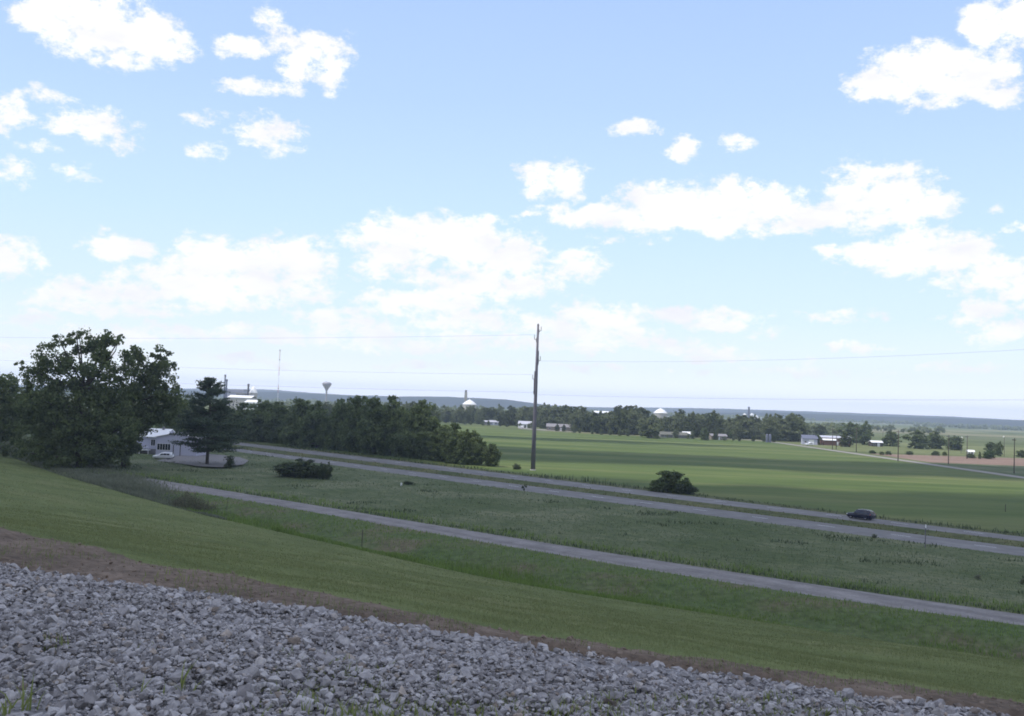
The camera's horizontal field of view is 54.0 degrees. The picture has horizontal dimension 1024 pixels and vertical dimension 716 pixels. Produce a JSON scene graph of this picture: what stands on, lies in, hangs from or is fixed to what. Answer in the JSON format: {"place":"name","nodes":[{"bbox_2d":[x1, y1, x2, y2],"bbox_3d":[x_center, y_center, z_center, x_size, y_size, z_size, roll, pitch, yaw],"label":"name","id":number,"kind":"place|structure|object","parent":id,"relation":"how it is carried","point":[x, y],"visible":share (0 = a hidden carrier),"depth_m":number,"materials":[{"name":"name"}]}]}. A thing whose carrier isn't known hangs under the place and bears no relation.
{"place":"outdoors","nodes":[
{"label":"outdoors","id":0,"kind":"place"},
{"bbox_2d":[157,454,247,466],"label":"driveway","id":1,"kind":"structure","parent":0,"point":[215,460],"depth_m":248.92,"materials":[{"name":"grey concrete"}]},
{"bbox_2d":[152,452,173,458],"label":"white car","id":2,"kind":"object","parent":1,"relation":"on","point":[168,455],"visible":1,"depth_m":249.19,"materials":[{"name":"paint"}]},
{"bbox_2d":[223,455,235,468],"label":"bush","id":3,"kind":"object","parent":1,"relation":"on","point":[230,460],"visible":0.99,"depth_m":232.13,"materials":[{"name":"green plant"}]},
{"bbox_2d":[0,562,1009,715],"bbox_3d":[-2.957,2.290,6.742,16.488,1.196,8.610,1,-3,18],"label":"crushed stone","id":4,"kind":"object","parent":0,"point":[226,650],"visible":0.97,"depth_m":7.65,"materials":[{"name":"gravel"}]},
{"bbox_2d":[0,568,866,715],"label":"bank weeds","id":5,"kind":"object","parent":4,"relation":"on","point":[29,703],"visible":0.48,"depth_m":6.73,"materials":[{"name":"green plant"}]},
{"bbox_2d":[0,454,1023,702],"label":"mown slope","id":6,"kind":"structure","parent":0,"point":[150,508],"depth_m":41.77,"materials":[{"name":"green plant"}]},
{"bbox_2d":[0,371,33,456],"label":"leafy tree","id":7,"kind":"object","parent":6,"relation":"on","point":[9,387],"visible":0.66,"depth_m":233.34,"materials":[{"name":"green plant"}]},
{"bbox_2d":[0,527,1023,715],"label":"soil strip","id":8,"kind":"object","parent":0,"point":[152,572],"visible":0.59,"depth_m":10.76,"materials":[{"name":"brown soil"}]},
{"bbox_2d":[0,537,1017,703],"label":"soil sprouts","id":9,"kind":"object","parent":8,"relation":"on","point":[318,601],"visible":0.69,"depth_m":10.46,"materials":[{"name":"green plant"}]},
{"bbox_2d":[0,526,1023,712],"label":"soil clods","id":10,"kind":"object","parent":8,"relation":"on","point":[569,638],"visible":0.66,"depth_m":10.31,"materials":[{"name":"brown soil"}]},
{"bbox_2d":[0,391,1023,533],"bbox_3d":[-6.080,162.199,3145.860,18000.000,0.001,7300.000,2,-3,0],"label":"field","id":11,"kind":"structure","parent":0,"point":[978,437],"depth_m":946.85,"materials":[{"name":"green plant"}]},
{"bbox_2d":[228,395,256,410],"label":"factory hall","id":12,"kind":"structure","parent":11,"relation":"on","point":[240,398],"depth_m":1040.10,"materials":[{"name":"concrete"}]},
{"bbox_2d":[439,405,451,421],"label":"belt tree","id":13,"kind":"object","parent":11,"relation":"on","point":[446,411],"visible":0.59,"depth_m":869.05,"materials":[{"name":"green plant"}]},
{"bbox_2d":[462,405,475,422],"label":"belt tree","id":14,"kind":"object","parent":11,"relation":"on","point":[470,409],"visible":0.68,"depth_m":842.89,"materials":[{"name":"green plant"}]},
{"bbox_2d":[501,411,514,425],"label":"belt tree","id":15,"kind":"object","parent":11,"relation":"on","point":[508,417],"visible":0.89,"depth_m":798.49,"materials":[{"name":"green plant"}]},
{"bbox_2d":[17,390,1023,434],"bbox_3d":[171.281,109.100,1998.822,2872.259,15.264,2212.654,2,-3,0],"label":"distant woods","id":16,"kind":"object","parent":11,"relation":"on","point":[889,427],"visible":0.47,"depth_m":2301.32,"materials":[{"name":"green plant"}]},
{"bbox_2d":[517,406,532,420],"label":"belt tree","id":17,"kind":"object","parent":11,"relation":"on","point":[524,414],"visible":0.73,"depth_m":785.25,"materials":[{"name":"green plant"}]},
{"bbox_2d":[537,405,559,428],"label":"belt tree","id":18,"kind":"object","parent":11,"relation":"on","point":[549,417],"visible":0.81,"depth_m":744.60,"materials":[{"name":"green plant"}]},
{"bbox_2d":[555,410,570,423],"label":"belt tree","id":19,"kind":"object","parent":11,"relation":"on","point":[563,420],"visible":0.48,"depth_m":724.42,"materials":[{"name":"green plant"}]},
{"bbox_2d":[555,405,573,423],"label":"belt tree","id":20,"kind":"object","parent":11,"relation":"on","point":[560,411],"visible":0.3,"depth_m":752.04,"materials":[{"name":"green plant"}]},
{"bbox_2d":[568,412,579,430],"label":"belt tree","id":21,"kind":"object","parent":11,"relation":"on","point":[573,418],"visible":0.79,"depth_m":700.69,"materials":[{"name":"green plant"}]},
{"bbox_2d":[575,406,588,430],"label":"belt tree","id":22,"kind":"object","parent":11,"relation":"on","point":[582,411],"visible":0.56,"depth_m":705.26,"materials":[{"name":"green plant"}]},
{"bbox_2d":[579,414,591,431],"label":"belt tree","id":23,"kind":"object","parent":11,"relation":"on","point":[585,425],"visible":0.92,"depth_m":682.12,"materials":[{"name":"green plant"}]},
{"bbox_2d":[590,417,605,433],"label":"belt tree","id":24,"kind":"object","parent":11,"relation":"on","point":[597,427],"visible":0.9,"depth_m":658.10,"materials":[{"name":"green plant"}]},
{"bbox_2d":[609,410,631,434],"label":"belt tree","id":25,"kind":"object","parent":11,"relation":"on","point":[619,421],"visible":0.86,"depth_m":652.16,"materials":[{"name":"green plant"}]},
{"bbox_2d":[626,409,642,434],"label":"belt tree","id":26,"kind":"object","parent":11,"relation":"on","point":[633,417],"visible":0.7,"depth_m":663.10,"materials":[{"name":"green plant"}]},
{"bbox_2d":[660,416,670,431],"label":"belt tree","id":27,"kind":"object","parent":11,"relation":"on","point":[664,422],"visible":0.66,"depth_m":648.40,"materials":[{"name":"green plant"}]},
{"bbox_2d":[669,417,682,431],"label":"belt tree","id":28,"kind":"object","parent":11,"relation":"on","point":[674,424],"visible":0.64,"depth_m":653.85,"materials":[{"name":"green plant"}]},
{"bbox_2d":[680,419,694,432],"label":"belt tree","id":29,"kind":"object","parent":11,"relation":"on","point":[688,426],"visible":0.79,"depth_m":649.07,"materials":[{"name":"green plant"}]},
{"bbox_2d":[704,412,720,433],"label":"belt tree","id":30,"kind":"object","parent":11,"relation":"on","point":[711,421],"visible":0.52,"depth_m":673.64,"materials":[{"name":"green plant"}]},
{"bbox_2d":[721,417,739,430],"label":"belt tree","id":31,"kind":"object","parent":11,"relation":"on","point":[731,422],"visible":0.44,"depth_m":664.18,"materials":[{"name":"green plant"}]},
{"bbox_2d":[731,423,743,439],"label":"belt tree","id":32,"kind":"object","parent":11,"relation":"on","point":[736,433],"visible":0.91,"depth_m":645.84,"materials":[{"name":"green plant"}]},
{"bbox_2d":[737,417,756,438],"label":"belt tree","id":33,"kind":"object","parent":11,"relation":"on","point":[746,423],"visible":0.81,"depth_m":664.23,"materials":[{"name":"green plant"}]},
{"bbox_2d":[753,422,762,439],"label":"belt tree","id":34,"kind":"object","parent":11,"relation":"on","point":[758,426],"visible":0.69,"depth_m":659.21,"materials":[{"name":"green plant"}]},
{"bbox_2d":[760,417,781,440],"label":"leafy tree","id":35,"kind":"object","parent":11,"relation":"on","point":[768,428],"visible":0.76,"depth_m":636.04,"materials":[{"name":"green plant"}]},
{"bbox_2d":[812,425,828,434],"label":"leafy tree","id":36,"kind":"object","parent":11,"relation":"on","point":[820,429],"visible":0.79,"depth_m":789.52,"materials":[{"name":"green plant"}]},
{"bbox_2d":[0,0,1023,419],"label":"sky","id":37,"kind":"structure","parent":0,"point":[714,186],"materials":[{"name":"blue"}]},
{"bbox_2d":[1,424,1023,614],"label":"meadow","id":38,"kind":"structure","parent":0,"point":[817,543],"depth_m":142.53,"materials":[{"name":"green plant"}]},
{"bbox_2d":[10,327,146,467],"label":"cottonwood tree","id":39,"kind":"object","parent":38,"relation":"on","point":[103,426],"visible":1,"depth_m":212.79,"materials":[{"name":"green plant"}]},
{"bbox_2d":[105,344,187,465],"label":"cottonwood tree","id":40,"kind":"object","parent":38,"relation":"on","point":[154,412],"visible":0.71,"depth_m":221.71,"materials":[{"name":"green plant"}]},
{"bbox_2d":[115,427,205,455],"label":"house","id":41,"kind":"structure","parent":38,"relation":"on","point":[156,443],"depth_m":266.73,"materials":[{"name":"white"}]},
{"bbox_2d":[179,446,192,455],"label":"garage door","id":42,"kind":"structure","parent":41,"relation":"in","point":[184,451],"depth_m":266.25,"materials":[{"name":"white"}]},
{"bbox_2d":[167,377,250,463],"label":"pine tree","id":43,"kind":"object","parent":38,"relation":"on","point":[219,443],"visible":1,"depth_m":237.24,"materials":[{"name":"green plant"}]},
{"bbox_2d":[272,457,305,476],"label":"cedar shrub","id":44,"kind":"object","parent":38,"relation":"on","point":[286,468],"visible":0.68,"depth_m":209.81,"materials":[{"name":"green plant"}]},
{"bbox_2d":[295,459,318,478],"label":"cedar shrub","id":45,"kind":"object","parent":38,"relation":"on","point":[308,467],"visible":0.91,"depth_m":207.63,"materials":[{"name":"green plant"}]},
{"bbox_2d":[314,461,332,478],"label":"cedar shrub","id":46,"kind":"object","parent":38,"relation":"on","point":[323,470],"visible":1,"depth_m":206.62,"materials":[{"name":"green plant"}]},
{"bbox_2d":[18,385,1008,419],"bbox_3d":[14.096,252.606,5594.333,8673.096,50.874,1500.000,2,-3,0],"label":"hills","id":47,"kind":"structure","parent":0,"point":[652,409],"depth_m":5304.01,"materials":[{"name":"green plant"}]},
{"bbox_2d":[9,416,1023,546],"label":"median","id":48,"kind":"object","parent":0,"point":[816,518],"visible":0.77,"depth_m":189.27,"materials":[{"name":"green plant"}]},
{"bbox_2d":[155,402,189,431],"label":"bushy tree","id":49,"kind":"object","parent":48,"relation":"on","point":[160,426],"visible":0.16,"depth_m":353.90,"materials":[{"name":"green plant"}]},
{"bbox_2d":[180,397,206,433],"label":"bushy tree","id":50,"kind":"object","parent":48,"relation":"on","point":[187,401],"visible":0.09,"depth_m":359.79,"materials":[{"name":"green plant"}]},
{"bbox_2d":[11,418,1023,555],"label":"carriageway","id":51,"kind":"structure","parent":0,"point":[1002,549],"depth_m":170.59,"materials":[{"name":"grey asphalt"}]},
{"bbox_2d":[18,387,1023,428],"bbox_3d":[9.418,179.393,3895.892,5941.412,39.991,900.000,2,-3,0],"label":"hills","id":52,"kind":"structure","parent":0,"point":[449,401],"depth_m":3627.09,"materials":[{"name":"green plant"}]},
{"bbox_2d":[29,461,1023,661],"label":"ditch","id":53,"kind":"object","parent":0,"point":[832,617],"visible":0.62,"depth_m":97.74,"materials":[{"name":"green plant"}]},
{"bbox_2d":[0,441,240,519],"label":"tall weeds","id":54,"kind":"object","parent":53,"relation":"on","point":[147,489],"visible":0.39,"depth_m":180.58,"materials":[{"name":"green plant"}]},
{"bbox_2d":[163,491,227,510],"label":"scrub","id":55,"kind":"object","parent":53,"relation":"on","point":[190,504],"visible":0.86,"depth_m":151.20,"materials":[{"name":"green plant"}]},
{"bbox_2d":[270,524,652,604],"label":"ditch weeds","id":56,"kind":"object","parent":53,"relation":"on","point":[394,554],"visible":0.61,"depth_m":113.28,"materials":[{"name":"green plant"}]},
{"bbox_2d":[518,428,571,431],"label":"farmyard","id":57,"kind":"structure","parent":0,"point":[539,429],"depth_m":710.49,"materials":[{"name":"beige gravel"}]},
{"bbox_2d":[546,423,571,430],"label":"long barn","id":58,"kind":"structure","parent":57,"relation":"on","point":[549,426],"depth_m":700.91,"materials":[{"name":"beige"}]},
{"bbox_2d":[124,478,1023,625],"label":"gravel road","id":59,"kind":"structure","parent":0,"point":[820,590],"depth_m":109.36,"materials":[{"name":"grey gravel"}]},
{"bbox_2d":[149,424,1023,532],"bbox_3d":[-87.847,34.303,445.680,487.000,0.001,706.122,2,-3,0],"label":"crop field","id":60,"kind":"structure","parent":0,"point":[774,473],"depth_m":285.17,"materials":[{"name":"green plant"}]},
{"bbox_2d":[231,402,254,439],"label":"bushy tree","id":61,"kind":"object","parent":60,"relation":"on","point":[241,406],"visible":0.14,"depth_m":379.88,"materials":[{"name":"green plant"}]},
{"bbox_2d":[241,399,287,441],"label":"bushy tree","id":62,"kind":"object","parent":60,"relation":"on","point":[255,432],"visible":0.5,"depth_m":363.49,"materials":[{"name":"green plant"}]},
{"bbox_2d":[261,401,291,442],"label":"bushy tree","id":63,"kind":"object","parent":60,"relation":"on","point":[274,416],"visible":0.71,"depth_m":357.60,"materials":[{"name":"green plant"}]},
{"bbox_2d":[278,396,312,445],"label":"bushy tree","id":64,"kind":"object","parent":60,"relation":"on","point":[300,408],"visible":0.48,"depth_m":345.52,"materials":[{"name":"green plant"}]},
{"bbox_2d":[294,400,328,447],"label":"bushy tree","id":65,"kind":"object","parent":60,"relation":"on","point":[309,426],"visible":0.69,"depth_m":335.43,"materials":[{"name":"green plant"}]},
{"bbox_2d":[321,398,348,450],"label":"bushy tree","id":66,"kind":"object","parent":60,"relation":"on","point":[339,412],"visible":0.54,"depth_m":325.46,"materials":[{"name":"green plant"}]},
{"bbox_2d":[337,395,369,452],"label":"bushy tree","id":67,"kind":"object","parent":60,"relation":"on","point":[349,423],"visible":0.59,"depth_m":317.05,"materials":[{"name":"green plant"}]},
{"bbox_2d":[354,395,392,453],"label":"bushy tree","id":68,"kind":"object","parent":60,"relation":"on","point":[369,417],"visible":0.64,"depth_m":308.31,"materials":[{"name":"green plant"}]},
{"bbox_2d":[367,394,410,455],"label":"bushy tree","id":69,"kind":"object","parent":60,"relation":"on","point":[381,441],"visible":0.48,"depth_m":304.83,"materials":[{"name":"green plant"}]},
{"bbox_2d":[387,406,409,457],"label":"bushy tree","id":70,"kind":"object","parent":60,"relation":"on","point":[394,444],"visible":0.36,"depth_m":301.12,"materials":[{"name":"green plant"}]},
{"bbox_2d":[395,399,434,458],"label":"bushy tree","id":71,"kind":"object","parent":60,"relation":"on","point":[417,413],"visible":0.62,"depth_m":294.53,"materials":[{"name":"green plant"}]},
{"bbox_2d":[411,416,447,460],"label":"bushy tree","id":72,"kind":"object","parent":60,"relation":"on","point":[423,438],"visible":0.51,"depth_m":290.12,"materials":[{"name":"green plant"}]},
{"bbox_2d":[429,403,440,425],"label":"belt tree","id":73,"kind":"object","parent":60,"relation":"on","point":[437,413],"visible":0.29,"depth_m":572.13,"materials":[{"name":"green plant"}]},
{"bbox_2d":[423,426,451,461],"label":"bushy tree","id":74,"kind":"object","parent":60,"relation":"on","point":[435,451],"visible":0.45,"depth_m":285.94,"materials":[{"name":"green plant"}]},
{"bbox_2d":[437,423,464,463],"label":"bushy tree","id":75,"kind":"object","parent":60,"relation":"on","point":[450,441],"visible":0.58,"depth_m":279.35,"materials":[{"name":"green plant"}]},
{"bbox_2d":[453,429,479,464],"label":"bushy tree","id":76,"kind":"object","parent":60,"relation":"on","point":[462,451],"visible":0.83,"depth_m":275.39,"materials":[{"name":"green plant"}]},
{"bbox_2d":[468,434,487,465],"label":"bushy tree","id":77,"kind":"object","parent":60,"relation":"on","point":[477,448],"visible":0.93,"depth_m":274.43,"materials":[{"name":"green plant"}]},
{"bbox_2d":[479,443,502,466],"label":"bushy tree","id":78,"kind":"object","parent":60,"relation":"on","point":[491,455],"visible":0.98,"depth_m":271.46,"materials":[{"name":"green plant"}]},
{"bbox_2d":[530,324,541,470],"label":"transmission pole","id":79,"kind":"object","parent":60,"relation":"on","point":[533,450],"visible":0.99,"depth_m":262.91,"materials":[{"name":"wood"}]},
{"bbox_2d":[636,414,663,438],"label":"leafy tree","id":80,"kind":"object","parent":60,"relation":"on","point":[647,429],"visible":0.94,"depth_m":596.53,"materials":[{"name":"green plant"}]},
{"bbox_2d":[659,431,687,437],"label":"long shed","id":81,"kind":"structure","parent":60,"relation":"on","point":[662,434],"depth_m":622.81,"materials":[{"name":"white metal"}]},
{"bbox_2d":[213,439,1023,540],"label":"carriageway","id":82,"kind":"structure","parent":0,"point":[698,499],"depth_m":203.05,"materials":[{"name":"grey asphalt"}]},
{"bbox_2d":[846,509,875,519],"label":"dark car","id":83,"kind":"object","parent":82,"relation":"on","point":[864,514],"visible":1,"depth_m":166.55,"materials":[{"name":"blue paint"}]},
{"bbox_2d":[232,440,1023,547],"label":"highway verge","id":84,"kind":"structure","parent":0,"point":[802,508],"depth_m":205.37,"materials":[{"name":"green plant"}]},
{"bbox_2d":[211,402,243,439],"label":"bushy tree","id":85,"kind":"object","parent":84,"relation":"on","point":[235,415],"visible":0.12,"depth_m":369.10,"materials":[{"name":"green plant"}]},
{"bbox_2d":[646,470,691,492],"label":"bush","id":86,"kind":"object","parent":84,"relation":"on","point":[666,482],"visible":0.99,"depth_m":207.97,"materials":[{"name":"green plant"}]},
{"bbox_2d":[673,483,698,494],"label":"bush","id":87,"kind":"object","parent":84,"relation":"on","point":[686,487],"visible":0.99,"depth_m":205.19,"materials":[{"name":"green plant"}]},
{"bbox_2d":[741,439,1023,478],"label":"farm lane","id":88,"kind":"structure","parent":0,"point":[908,461],"depth_m":399.41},
{"bbox_2d":[776,439,1023,456],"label":"pasture","id":89,"kind":"structure","parent":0,"point":[1006,451],"depth_m":568.86,"materials":[{"name":"green plant"}]},
{"bbox_2d":[777,412,807,441],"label":"leafy tree","id":90,"kind":"object","parent":89,"relation":"on","point":[791,418],"visible":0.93,"depth_m":638.79,"materials":[{"name":"green plant"}]},
{"bbox_2d":[800,435,817,444],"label":"grey barn","id":91,"kind":"structure","parent":89,"relation":"on","point":[805,439],"depth_m":587.68,"materials":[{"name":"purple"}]},
{"bbox_2d":[820,435,850,445],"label":"red building","id":92,"kind":"structure","parent":89,"relation":"on","point":[825,440],"depth_m":591.71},
{"bbox_2d":[838,433,852,446],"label":"leafy tree","id":93,"kind":"object","parent":89,"relation":"on","point":[845,440],"visible":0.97,"depth_m":570.81,"materials":[{"name":"green plant"}]},
{"bbox_2d":[835,421,857,442],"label":"leafy tree","id":94,"kind":"object","parent":89,"relation":"on","point":[848,431],"visible":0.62,"depth_m":663.16,"materials":[{"name":"green plant"}]},
{"bbox_2d":[853,421,874,444],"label":"leafy tree","id":95,"kind":"object","parent":89,"relation":"on","point":[865,434],"visible":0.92,"depth_m":627.67,"materials":[{"name":"green plant"}]},
{"bbox_2d":[881,431,901,446],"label":"leafy tree","id":96,"kind":"object","parent":89,"relation":"on","point":[890,438],"visible":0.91,"depth_m":618.34,"materials":[{"name":"green plant"}]},
{"bbox_2d":[901,429,931,448],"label":"leafy tree","id":97,"kind":"object","parent":89,"relation":"on","point":[919,440],"visible":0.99,"depth_m":584.50,"materials":[{"name":"green plant"}]},
{"bbox_2d":[925,431,947,448],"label":"leafy tree","id":98,"kind":"object","parent":89,"relation":"on","point":[937,440],"visible":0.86,"depth_m":596.98,"materials":[{"name":"green plant"}]},
{"bbox_2d":[944,435,963,449],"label":"leafy tree","id":99,"kind":"object","parent":89,"relation":"on","point":[955,443],"visible":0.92,"depth_m":585.26,"materials":[{"name":"green plant"}]},
{"bbox_2d":[993,441,1003,455],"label":"leafy tree","id":100,"kind":"object","parent":89,"relation":"on","point":[998,447],"visible":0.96,"depth_m":510.98,"materials":[{"name":"green plant"}]},
{"bbox_2d":[876,454,1023,465],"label":"tilled field","id":101,"kind":"structure","parent":0,"point":[966,460],"depth_m":443.70,"materials":[{"name":"soil"}]},
{"bbox_2d":[932,463,1023,475],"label":"lane verge","id":102,"kind":"structure","parent":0,"point":[1008,469],"depth_m":376.17,"materials":[{"name":"green plant"}]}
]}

